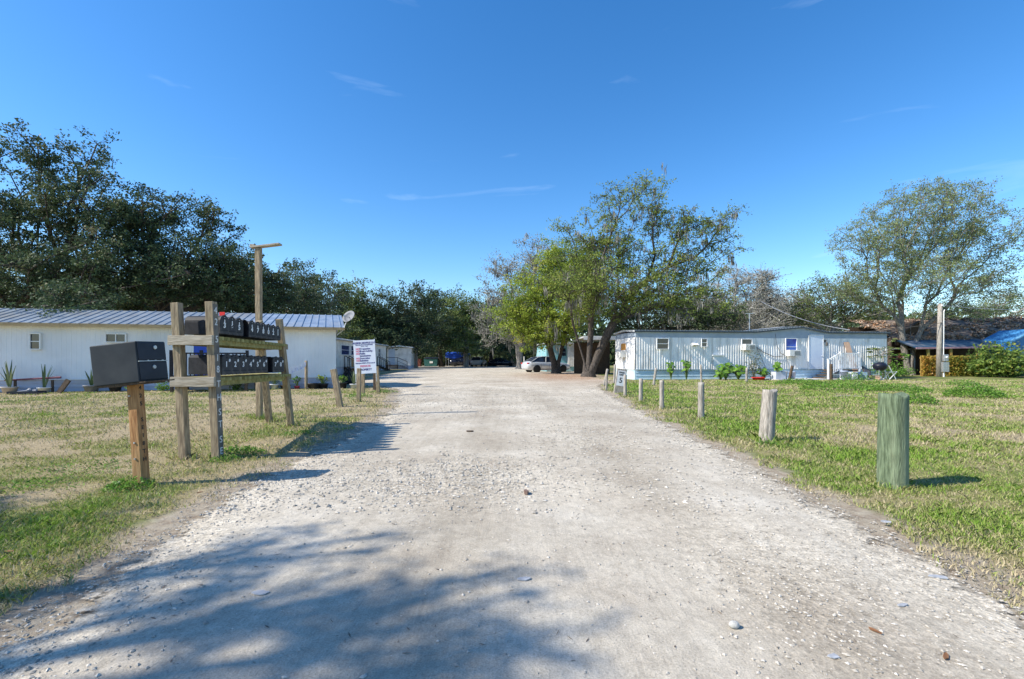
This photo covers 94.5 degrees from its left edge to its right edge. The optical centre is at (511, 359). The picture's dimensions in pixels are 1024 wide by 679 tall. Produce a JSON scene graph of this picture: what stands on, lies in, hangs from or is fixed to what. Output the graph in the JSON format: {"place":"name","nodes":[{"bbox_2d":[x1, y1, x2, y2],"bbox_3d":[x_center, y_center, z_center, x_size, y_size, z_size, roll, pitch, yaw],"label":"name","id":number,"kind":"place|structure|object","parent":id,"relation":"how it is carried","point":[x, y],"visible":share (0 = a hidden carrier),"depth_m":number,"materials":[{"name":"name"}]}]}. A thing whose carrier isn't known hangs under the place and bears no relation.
{"place":"outdoors","nodes":[
{"label":"outdoors","id":0,"kind":"place"},
{"bbox_2d":[0,366,1023,678],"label":"driveway","id":1,"kind":"structure","parent":0,"point":[312,618],"depth_m":2.53,"materials":[{"name":"grey gravel"}]},
{"bbox_2d":[424,357,437,365],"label":"dumpster","id":2,"kind":"object","parent":1,"relation":"on","point":[430,361],"visible":0.91,"depth_m":73.30,"materials":[{"name":"green metal"}]},
{"bbox_2d":[445,352,470,365],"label":"tarp canopy","id":3,"kind":"object","parent":1,"relation":"on","point":[452,355],"visible":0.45,"depth_m":76.39,"materials":[{"name":"fabric"}]},
{"bbox_2d":[471,357,485,365],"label":"dumpster","id":4,"kind":"object","parent":1,"relation":"on","point":[476,361],"visible":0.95,"depth_m":78.06,"materials":[{"name":"metal"}]},
{"bbox_2d":[489,358,513,365],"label":"parked car","id":5,"kind":"object","parent":1,"relation":"on","point":[496,361],"visible":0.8,"depth_m":78.22,"materials":[{"name":"black paint"}]},
{"bbox_2d":[12,404,1010,663],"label":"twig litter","id":6,"kind":"object","parent":1,"relation":"on","point":[452,582],"visible":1,"depth_m":2.31,"materials":[{"name":"brown wood"}]},
{"bbox_2d":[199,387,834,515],"bbox_3d":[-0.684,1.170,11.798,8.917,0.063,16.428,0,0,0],"label":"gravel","id":7,"kind":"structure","parent":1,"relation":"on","point":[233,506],"depth_m":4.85,"materials":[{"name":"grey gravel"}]},
{"bbox_2d":[521,356,569,371],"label":"parked car","id":8,"kind":"object","parent":1,"relation":"on","point":[537,364],"visible":0.76,"depth_m":43.03,"materials":[{"name":"silver metal"}]},
{"bbox_2d":[536,343,573,370],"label":"mobile home","id":9,"kind":"object","parent":1,"relation":"on","point":[567,355],"visible":0.24,"depth_m":46.10,"materials":[{"name":"teal paint"}]},
{"bbox_2d":[572,336,615,373],"bbox_3d":[6.628,-0.230,36.685,3.164,2.860,6.830,0,0,0],"label":"carport","id":10,"kind":"object","parent":1,"relation":"on","point":[603,365],"visible":0.51,"depth_m":39.23,"materials":[{"name":"metal"}]},
{"bbox_2d":[0,365,1023,650],"bbox_3d":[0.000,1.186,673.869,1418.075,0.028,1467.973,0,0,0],"label":"ground","id":11,"kind":"structure","parent":0,"point":[174,517],"depth_m":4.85,"materials":[{"name":"green plant"}]},
{"bbox_2d":[0,360,18,393],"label":"potted plant","id":12,"kind":"object","parent":11,"relation":"on","point":[8,379],"visible":0.96,"depth_m":16.59,"materials":[{"name":"green plant"}]},
{"bbox_2d":[6,388,46,394],"bbox_3d":[-16.538,1.087,16.145,0.900,0.215,0.420,0,0,-6],"label":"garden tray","id":13,"kind":"object","parent":11,"relation":"on","point":[29,391],"visible":0.92,"depth_m":15.96,"materials":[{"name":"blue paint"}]},
{"bbox_2d":[4,376,61,391],"bbox_3d":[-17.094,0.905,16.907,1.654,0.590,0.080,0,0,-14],"label":"bench","id":14,"kind":"object","parent":11,"relation":"on","point":[52,383],"visible":0.76,"depth_m":16.94,"materials":[{"name":"red paint"}]},
{"bbox_2d":[37,364,53,392],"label":"potted plant","id":15,"kind":"object","parent":11,"relation":"on","point":[44,383],"visible":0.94,"depth_m":16.89,"materials":[{"name":"green plant"}]},
{"bbox_2d":[0,476,90,496],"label":"weed clump","id":16,"kind":"object","parent":11,"relation":"on","point":[19,488],"visible":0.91,"depth_m":4.40,"materials":[{"name":"green plant"}]},
{"bbox_2d":[10,458,150,478],"bbox_3d":[-4.660,1.170,5.135,1.294,0.077,0.987,0,0,0],"label":"weed clump","id":17,"kind":"object","parent":11,"relation":"on","point":[115,460],"visible":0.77,"depth_m":5.09,"materials":[{"name":"green plant"}]},
{"bbox_2d":[82,371,98,391],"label":"potted plant","id":18,"kind":"object","parent":11,"relation":"on","point":[91,387],"visible":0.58,"depth_m":17.11,"materials":[{"name":"green plant"}]},
{"bbox_2d":[0,118,215,317],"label":"oak tree","id":19,"kind":"object","parent":11,"relation":"on","point":[42,287],"visible":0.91,"depth_m":24.13,"materials":[{"name":"green plant"}]},
{"bbox_2d":[102,476,158,492],"bbox_3d":[-3.516,1.143,4.373,0.446,0.124,0.354,0,0,0],"label":"weed clump","id":20,"kind":"object","parent":11,"relation":"on","point":[111,486],"visible":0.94,"depth_m":4.32,"materials":[{"name":"green plant"}]},
{"bbox_2d":[90,341,174,485],"bbox_3d":[-3.567,0.561,4.500,0.546,1.443,0.330,-3,1,6],"label":"parcel mailbox","id":21,"kind":"object","parent":11,"relation":"on","point":[134,367],"visible":0.99,"depth_m":4.41,"materials":[{"name":"metal"}]},
{"bbox_2d":[72,271,218,311],"bbox_3d":[-25.072,-2.561,32.310,10.334,7.722,7.866,0,0,0],"label":"background tree","id":22,"kind":"object","parent":11,"relation":"on","point":[138,307],"visible":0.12,"depth_m":30.44,"materials":[{"name":"green plant"}]},
{"bbox_2d":[70,182,273,311],"bbox_3d":[-19.320,-4.516,26.850,10.693,11.631,6.604,0,0,0],"label":"oak tree","id":23,"kind":"object","parent":11,"relation":"on","point":[215,287],"visible":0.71,"depth_m":26.47,"materials":[{"name":"green plant"}]},
{"bbox_2d":[0,308,344,392],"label":"mobile home","id":24,"kind":"object","parent":11,"relation":"on","point":[32,341],"visible":0.49,"depth_m":17.80,"materials":[{"name":"white paint"}]},
{"bbox_2d":[29,333,41,349],"bbox_3d":[-17.274,-0.651,17.152,0.345,0.602,0.070,0,0,-14],"label":"window","id":25,"kind":"structure","parent":24,"relation":"in","point":[35,339],"depth_m":17.15,"materials":[{"name":"white glass"}]},
{"bbox_2d":[105,333,126,342],"bbox_3d":[-14.855,-0.800,17.754,0.678,0.342,0.070,0,0,-14],"label":"window","id":26,"kind":"structure","parent":24,"relation":"in","point":[109,337],"depth_m":17.75,"materials":[{"name":"white glass"}]},
{"bbox_2d":[337,311,354,335],"bbox_3d":[-6.863,-1.502,19.568,0.671,1.039,0.474,0,0,41],"label":"satellite dish","id":27,"kind":"object","parent":24,"relation":"attached to","point":[348,316],"visible":1,"depth_m":19.59,"materials":[{"name":"metal"}]},
{"bbox_2d":[167,350,255,392],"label":"porch deck","id":28,"kind":"structure","parent":11,"relation":"on","point":[246,353],"depth_m":17.02,"materials":[{"name":"blue wood"}]},
{"bbox_2d":[168,301,294,459],"bbox_3d":[-4.035,0.299,7.296,0.699,1.985,3.626,0,0,-9],"label":"mailbox rack","id":29,"kind":"object","parent":11,"relation":"on","point":[214,380],"visible":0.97,"depth_m":5.61,"materials":[{"name":"brown wood"}]},
{"bbox_2d":[184,312,228,334],"bbox_3d":[-3.752,-0.447,5.837,0.494,0.283,0.162,0,0,8],"label":"mailbox","id":30,"kind":"object","parent":29,"relation":"on","point":[194,325],"visible":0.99,"depth_m":5.78,"materials":[{"name":"black plastic"}]},
{"bbox_2d":[219,315,228,333],"bbox_3d":[-3.520,-0.429,5.799,0.023,0.235,0.153,0,0,8],"label":"door","id":31,"kind":"structure","parent":30,"relation":"in","point":[223,321],"depth_m":5.78,"materials":[{"name":"black plastic"}]},
{"bbox_2d":[188,354,231,374],"bbox_3d":[-3.738,0.060,5.872,0.494,0.255,0.153,0,0,11],"label":"mailbox","id":32,"kind":"object","parent":29,"relation":"on","point":[197,364],"visible":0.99,"depth_m":5.82,"materials":[{"name":"black plastic"}]},
{"bbox_2d":[221,354,231,373],"bbox_3d":[-3.509,0.057,5.830,0.023,0.249,0.153,0,0,11],"label":"door","id":33,"kind":"structure","parent":32,"relation":"in","point":[226,360],"depth_m":5.82,"materials":[{"name":"black plastic"}]},
{"bbox_2d":[219,316,236,335],"bbox_3d":[-3.785,-0.426,6.051,0.494,0.241,0.153,0,0,10],"label":"mailbox","id":34,"kind":"object","parent":29,"relation":"on","point":[232,327],"visible":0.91,"depth_m":6.03,"materials":[{"name":"black plastic"}]},
{"bbox_2d":[228,316,236,334],"bbox_3d":[-3.551,-0.430,6.010,0.023,0.235,0.153,0,0,10],"label":"door","id":35,"kind":"structure","parent":34,"relation":"in","point":[232,322],"depth_m":6.02,"materials":[{"name":"black plastic"}]},
{"bbox_2d":[219,318,242,336],"bbox_3d":[-3.818,-0.427,6.264,0.494,0.241,0.153,0,0,10],"label":"mailbox","id":36,"kind":"object","parent":29,"relation":"on","point":[239,321],"visible":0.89,"depth_m":6.23,"materials":[{"name":"black plastic"}]},
{"bbox_2d":[230,354,239,373],"bbox_3d":[-3.777,0.063,6.107,0.494,0.255,0.153,0,0,8],"label":"mailbox","id":37,"kind":"object","parent":29,"relation":"on","point":[235,363],"visible":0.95,"depth_m":6.07,"materials":[{"name":"black plastic"}]},
{"bbox_2d":[232,354,239,373],"bbox_3d":[-3.543,0.060,6.074,0.023,0.249,0.153,0,0,8],"label":"door","id":38,"kind":"structure","parent":37,"relation":"in","point":[235,358],"depth_m":6.07,"materials":[{"name":"black plastic"}]},
{"bbox_2d":[223,320,248,336],"bbox_3d":[-3.864,-0.422,6.472,0.470,0.231,0.148,0,0,8],"label":"mailbox","id":39,"kind":"object","parent":29,"relation":"on","point":[245,328],"visible":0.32,"depth_m":6.51,"materials":[{"name":"black plastic"}]},
{"bbox_2d":[238,355,247,373],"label":"mailbox","id":40,"kind":"object","parent":29,"relation":"on","point":[243,364],"visible":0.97,"depth_m":6.32,"materials":[{"name":"black plastic"}]},
{"bbox_2d":[240,355,247,372],"bbox_3d":[-3.580,0.062,6.321,0.023,0.249,0.153,0,0,8],"label":"door","id":41,"kind":"structure","parent":40,"relation":"in","point":[243,359],"depth_m":6.32,"materials":[{"name":"black plastic"}]},
{"bbox_2d":[230,320,255,337],"bbox_3d":[-3.885,-0.428,6.689,0.494,0.241,0.153,0,0,9],"label":"mailbox","id":42,"kind":"object","parent":29,"relation":"on","point":[252,329],"visible":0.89,"depth_m":6.66,"materials":[{"name":"black plastic"}]},
{"bbox_2d":[246,355,254,373],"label":"mailbox","id":43,"kind":"object","parent":29,"relation":"on","point":[251,363],"visible":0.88,"depth_m":6.57,"materials":[{"name":"black plastic"}]},
{"bbox_2d":[247,355,254,372],"bbox_3d":[-3.618,0.065,6.567,0.023,0.249,0.153,0,0,11],"label":"door","id":44,"kind":"structure","parent":43,"relation":"in","point":[251,360],"depth_m":6.57,"materials":[{"name":"black plastic"}]},
{"bbox_2d":[260,356,267,372],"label":"mailbox","id":45,"kind":"object","parent":29,"relation":"on","point":[264,364],"visible":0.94,"depth_m":7.06,"materials":[{"name":"black plastic"}]},
{"bbox_2d":[261,356,267,372],"bbox_3d":[-3.692,0.071,7.059,0.023,0.249,0.153,0,0,10],"label":"door","id":46,"kind":"structure","parent":45,"relation":"in","point":[264,360],"depth_m":7.06,"materials":[{"name":"black plastic"}]},
{"bbox_2d":[209,445,266,456],"bbox_3d":[-3.426,1.134,5.919,0.704,0.142,0.537,0,0,0],"label":"weed clump","id":47,"kind":"object","parent":11,"relation":"on","point":[241,449],"visible":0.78,"depth_m":5.89,"materials":[{"name":"green plant"}]},
{"bbox_2d":[183,240,304,313],"bbox_3d":[-17.839,-3.386,32.250,6.760,9.372,7.286,0,0,21],"label":"oak tree","id":48,"kind":"object","parent":11,"relation":"on","point":[274,301],"visible":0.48,"depth_m":32.23,"materials":[{"name":"green plant"}]},
{"bbox_2d":[250,243,281,417],"bbox_3d":[-4.908,-0.531,9.447,0.587,3.564,0.140,0,0,0],"label":"tall timber post","id":49,"kind":"object","parent":11,"relation":"on","point":[258,310],"visible":0.78,"depth_m":9.40,"materials":[{"name":"brown wood"}]},
{"bbox_2d":[265,257,338,314],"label":"background tree","id":50,"kind":"object","parent":11,"relation":"on","point":[306,294],"visible":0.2,"depth_m":41.93,"materials":[{"name":"plant"}]},
{"bbox_2d":[287,267,364,340],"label":"background tree","id":51,"kind":"object","parent":11,"relation":"on","point":[335,303],"visible":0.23,"depth_m":49.89,"materials":[{"name":"green plant"}]},
{"bbox_2d":[330,369,343,406],"bbox_3d":[-4.372,0.749,11.840,0.308,1.024,0.128,0,0,0],"label":"fence post","id":52,"kind":"object","parent":11,"relation":"on","point":[336,387],"visible":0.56,"depth_m":11.78,"materials":[{"name":"brown wood"}]},
{"bbox_2d":[328,277,380,341],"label":"background tree","id":53,"kind":"object","parent":11,"relation":"on","point":[360,310],"visible":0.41,"depth_m":58.78,"materials":[{"name":"green plant"}]},
{"bbox_2d":[356,368,360,401],"bbox_3d":[-4.285,0.750,13.254,0.109,1.000,0.100,0,0,0],"label":"fence post","id":54,"kind":"object","parent":11,"relation":"on","point":[358,394],"visible":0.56,"depth_m":13.20,"materials":[{"name":"brown wood"}]},
{"bbox_2d":[336,338,387,374],"bbox_3d":[-15.614,-0.355,43.856,4.113,3.110,20.528,0,0,-3],"label":"mobile home","id":55,"kind":"object","parent":11,"relation":"on","point":[344,347],"visible":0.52,"depth_m":38.78,"materials":[{"name":"beige metal"}]},
{"bbox_2d":[353,339,376,381],"bbox_3d":[-4.754,0.040,15.307,0.785,1.419,0.033,0,0,0],"label":"park sign","id":56,"kind":"object","parent":11,"relation":"on","point":[364,356],"visible":1,"depth_m":15.29,"materials":[{"name":"metal"}]},
{"bbox_2d":[346,285,433,367],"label":"background tree","id":57,"kind":"object","parent":11,"relation":"on","point":[387,334],"visible":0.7,"depth_m":60.67,"materials":[{"name":"green plant"}]},
{"bbox_2d":[387,345,414,368],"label":"mobile home","id":58,"kind":"object","parent":11,"relation":"on","point":[406,354],"visible":0.69,"depth_m":58.24,"materials":[{"name":"beige metal"}]},
{"bbox_2d":[389,279,464,367],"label":"background tree","id":59,"kind":"object","parent":11,"relation":"on","point":[420,301],"visible":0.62,"depth_m":64.97,"materials":[{"name":"green plant"}]},
{"bbox_2d":[409,283,480,366],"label":"background tree","id":60,"kind":"object","parent":11,"relation":"on","point":[440,352],"visible":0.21,"depth_m":72.94,"materials":[{"name":"green plant"}]},
{"bbox_2d":[430,285,500,366],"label":"background tree","id":61,"kind":"object","parent":11,"relation":"on","point":[467,341],"visible":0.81,"depth_m":69.90,"materials":[{"name":"green plant"}]},
{"bbox_2d":[465,289,514,365],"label":"background tree","id":62,"kind":"object","parent":11,"relation":"on","point":[499,350],"visible":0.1,"depth_m":77.52,"materials":[{"name":"green plant"}]},
{"bbox_2d":[482,346,514,365],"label":"thicket","id":63,"kind":"object","parent":11,"relation":"on","point":[503,355],"visible":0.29,"depth_m":84.74,"materials":[{"name":"green plant"}]},
{"bbox_2d":[466,232,591,368],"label":"mossy tree","id":64,"kind":"object","parent":11,"relation":"on","point":[496,300],"visible":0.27,"depth_m":55.87,"materials":[{"name":"green plant"}]},
{"bbox_2d":[509,336,560,363],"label":"thicket","id":65,"kind":"object","parent":11,"relation":"on","point":[528,354],"visible":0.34,"depth_m":72.50,"materials":[{"name":"green plant"}]},
{"bbox_2d":[480,233,618,373],"bbox_3d":[3.144,-4.519,38.137,11.161,11.639,7.336,0,0,21],"label":"oak tree","id":66,"kind":"object","parent":11,"relation":"on","point":[548,319],"visible":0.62,"depth_m":37.48,"materials":[{"name":"green plant"}]},
{"bbox_2d":[613,368,626,392],"bbox_3d":[3.863,0.791,16.843,0.470,0.946,0.273,0,0,0],"label":"speed sign","id":67,"kind":"object","parent":11,"relation":"on","point":[619,381],"visible":0.98,"depth_m":16.71,"materials":[{"name":"white metal"}]},
{"bbox_2d":[270,306,992,365],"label":"woods","id":68,"kind":"object","parent":11,"relation":"on","point":[612,350],"visible":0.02,"depth_m":94.85,"materials":[{"name":"green plant"}]},
{"bbox_2d":[540,164,755,376],"bbox_3d":[8.990,-5.926,30.947,14.693,14.602,9.121,0,0,0],"label":"oak tree","id":69,"kind":"object","parent":11,"relation":"on","point":[589,271],"visible":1,"depth_m":31.39,"materials":[{"name":"green plant"}]},
{"bbox_2d":[659,380,663,408],"bbox_3d":[3.600,0.876,11.385,0.111,0.748,0.111,0,0,0],"label":"fence post","id":70,"kind":"object","parent":11,"relation":"on","point":[661,393],"visible":0.89,"depth_m":11.34,"materials":[{"name":"grey wood"}]},
{"bbox_2d":[583,282,755,335],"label":"dark tree","id":71,"kind":"object","parent":11,"relation":"on","point":[656,322],"visible":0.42,"depth_m":42.73,"materials":[{"name":"green plant"}]},
{"bbox_2d":[698,382,703,417],"bbox_3d":[3.772,0.852,9.447,0.124,0.796,0.125,0,0,0],"label":"fence post","id":72,"kind":"object","parent":11,"relation":"on","point":[700,399],"visible":0.88,"depth_m":9.39,"materials":[{"name":"grey wood"}]},
{"bbox_2d":[715,362,733,379],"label":"leafy plant","id":73,"kind":"object","parent":11,"relation":"on","point":[725,367],"visible":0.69,"depth_m":27.44,"materials":[{"name":"green plant"}]},
{"bbox_2d":[693,258,777,330],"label":"bare tree","id":74,"kind":"object","parent":11,"relation":"on","point":[737,284],"visible":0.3,"depth_m":47.33,"materials":[{"name":"grey plant"}]},
{"bbox_2d":[729,364,746,379],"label":"leafy plant","id":75,"kind":"object","parent":11,"relation":"on","point":[739,374],"visible":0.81,"depth_m":27.22,"materials":[{"name":"green plant"}]},
{"bbox_2d":[613,326,890,379],"bbox_3d":[15.054,-0.460,30.283,16.998,3.320,4.022,0,0,-7],"label":"mobile home","id":76,"kind":"object","parent":11,"relation":"on","point":[806,352],"visible":0.87,"depth_m":28.61,"materials":[{"name":"white metal"}]},
{"bbox_2d":[656,338,668,348],"bbox_3d":[8.852,-0.915,27.831,0.753,0.658,0.070,0,0,-7],"label":"window","id":77,"kind":"structure","parent":76,"relation":"in","point":[661,343],"depth_m":27.84,"materials":[{"name":"white glass"}]},
{"bbox_2d":[785,338,796,354],"bbox_3d":[17.010,-0.763,28.857,0.767,1.055,0.070,0,0,-7],"label":"window","id":78,"kind":"structure","parent":76,"relation":"in","point":[790,343],"depth_m":28.87,"materials":[{"name":"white glass"}]},
{"bbox_2d":[808,335,823,368],"bbox_3d":[18.685,-0.446,29.120,1.018,2.136,0.065,0,0,-7],"label":"door","id":79,"kind":"structure","parent":76,"relation":"in","point":[815,342],"depth_m":29.09,"materials":[{"name":"white paint"}]},
{"bbox_2d":[745,345,764,377],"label":"flowering bush","id":80,"kind":"object","parent":11,"relation":"on","point":[755,365],"visible":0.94,"depth_m":27.67,"materials":[{"name":"green plant"}]},
{"bbox_2d":[759,389,777,441],"bbox_3d":[3.702,0.839,6.857,0.296,0.822,0.208,0,0,-35],"label":"fence post","id":81,"kind":"object","parent":11,"relation":"on","point":[768,412],"visible":0.87,"depth_m":6.78,"materials":[{"name":"grey wood"}]},
{"bbox_2d":[740,263,798,329],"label":"bare tree","id":82,"kind":"object","parent":11,"relation":"on","point":[769,319],"visible":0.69,"depth_m":45.20,"materials":[{"name":"grey plant"}]},
{"bbox_2d":[773,378,825,384],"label":"weed clump","id":83,"kind":"object","parent":11,"relation":"on","point":[801,381],"visible":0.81,"depth_m":22.16,"materials":[{"name":"green plant"}]},
{"bbox_2d":[770,282,844,330],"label":"bare tree","id":84,"kind":"object","parent":11,"relation":"on","point":[791,296],"visible":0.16,"depth_m":51.44,"materials":[{"name":"brown plant"}]},
{"bbox_2d":[764,378,884,379],"bbox_3d":[18.332,1.183,28.161,6.758,0.075,1.850,0,0,-7],"label":"concrete pad","id":85,"kind":"object","parent":11,"relation":"on","point":[814,379],"visible":0.43,"depth_m":27.63,"materials":[{"name":"grey concrete"}]},
{"bbox_2d":[770,361,785,378],"bbox_3d":[15.406,0.633,27.456,0.685,1.032,0.729,0,0,-7],"label":"planter box","id":86,"kind":"object","parent":85,"relation":"on","point":[778,373],"visible":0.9,"depth_m":27.20,"materials":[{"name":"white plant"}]},
{"bbox_2d":[812,352,860,378],"bbox_3d":[19.446,0.375,28.479,2.130,1.650,1.395,0,0,-7],"label":"entry landing","id":87,"kind":"object","parent":11,"relation":"on","point":[846,361],"visible":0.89,"depth_m":27.84,"materials":[{"name":"white wood"}]},
{"bbox_2d":[798,379,880,391],"bbox_3d":[12.487,0.983,18.128,2.880,0.439,2.252,0,0,0],"label":"weed clump","id":88,"kind":"object","parent":11,"relation":"on","point":[833,386],"visible":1,"depth_m":17.80,"materials":[{"name":"green plant"}]},
{"bbox_2d":[775,270,916,330],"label":"green tree","id":89,"kind":"object","parent":11,"relation":"on","point":[837,310],"visible":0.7,"depth_m":45.89,"materials":[{"name":"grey plant"}]},
{"bbox_2d":[836,372,880,383],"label":"weed clump","id":90,"kind":"object","parent":11,"relation":"on","point":[862,380],"visible":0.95,"depth_m":21.59,"materials":[{"name":"green plant"}]},
{"bbox_2d":[872,362,887,377],"bbox_3d":[21.718,0.652,27.956,0.750,1.102,0.742,0,0,-7],"label":"kettle grill","id":91,"kind":"object","parent":11,"relation":"on","point":[879,366],"visible":1,"depth_m":27.75,"materials":[{"name":"black metal"}]},
{"bbox_2d":[865,346,899,378],"bbox_3d":[22.633,0.199,29.069,1.676,2.005,1.543,0,0,0],"label":"papaya plant","id":92,"kind":"object","parent":11,"relation":"on","point":[882,356],"visible":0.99,"depth_m":29.04,"materials":[{"name":"green plant"}]},
{"bbox_2d":[869,360,910,378],"bbox_3d":[22.751,0.554,28.751,1.812,1.319,1.961,0,0,0],"label":"bush","id":93,"kind":"object","parent":11,"relation":"on","point":[894,371],"visible":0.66,"depth_m":28.54,"materials":[{"name":"green plant"}]},
{"bbox_2d":[876,392,908,489],"bbox_3d":[3.553,0.779,4.415,0.244,0.942,0.240,0,0,0],"label":"bollard","id":94,"kind":"object","parent":11,"relation":"on","point":[893,441],"visible":0.94,"depth_m":4.33,"materials":[{"name":"green wood"}]},
{"bbox_2d":[862,383,934,391],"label":"weed clump","id":95,"kind":"object","parent":11,"relation":"on","point":[896,387],"visible":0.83,"depth_m":17.45,"materials":[{"name":"green plant"}]},
{"bbox_2d":[873,321,933,374],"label":"old shed","id":96,"kind":"structure","parent":11,"relation":"on","point":[919,353],"depth_m":37.00,"materials":[{"name":"brown wood"}]},
{"bbox_2d":[818,174,1023,374],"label":"forked tree","id":97,"kind":"object","parent":11,"relation":"on","point":[945,237],"visible":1,"depth_m":34.77,"materials":[{"name":"green plant"}]},
{"bbox_2d":[905,389,939,403],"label":"weed clump","id":98,"kind":"object","parent":11,"relation":"on","point":[914,398],"visible":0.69,"depth_m":12.54,"materials":[{"name":"green plant"}]},
{"bbox_2d":[848,315,1023,373],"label":"shed","id":99,"kind":"structure","parent":11,"relation":"on","point":[962,335],"depth_m":37.78,"materials":[{"name":"brown wood"}]},
{"bbox_2d":[936,303,948,376],"bbox_3d":[29.227,-1.273,32.160,0.688,5.052,0.405,0,0,42],"label":"utility pole","id":100,"kind":"object","parent":11,"relation":"on","point":[941,367],"visible":0.94,"depth_m":32.17,"materials":[{"name":"grey wood"}]},
{"bbox_2d":[920,355,982,375],"bbox_3d":[31.211,0.463,33.577,4.382,1.544,0.457,0,0,0],"label":"vine fence","id":101,"kind":"object","parent":11,"relation":"on","point":[957,367],"visible":0.52,"depth_m":33.56,"materials":[{"name":"plant"}]},
{"bbox_2d":[907,283,1023,319],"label":"green tree","id":102,"kind":"object","parent":11,"relation":"on","point":[1010,313],"visible":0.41,"depth_m":47.64,"materials":[{"name":"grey plant"}]},
{"bbox_2d":[942,382,1006,397],"bbox_3d":[14.444,0.956,14.798,1.648,0.492,1.289,0,0,0],"label":"weed clump","id":103,"kind":"object","parent":11,"relation":"on","point":[986,390],"visible":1,"depth_m":14.60,"materials":[{"name":"green plant"}]},
{"bbox_2d":[962,343,1014,376],"bbox_3d":[32.015,0.055,31.903,2.725,2.346,2.828,0,0,-38],"label":"vine bush","id":104,"kind":"object","parent":11,"relation":"on","point":[975,365],"visible":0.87,"depth_m":31.61,"materials":[{"name":"green plant"}]},
{"bbox_2d":[974,340,1023,377],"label":"vine bush","id":105,"kind":"object","parent":11,"relation":"on","point":[1016,368],"visible":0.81,"depth_m":30.75,"materials":[{"name":"green plant"}]},
{"bbox_2d":[979,329,1023,359],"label":"tarp","id":106,"kind":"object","parent":11,"relation":"on","point":[1011,336],"depth_m":34.00,"materials":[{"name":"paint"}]},
{"bbox_2d":[0,0,1023,346],"label":"sky","id":107,"kind":"structure","parent":0,"point":[387,142],"materials":[{"name":"blue"}]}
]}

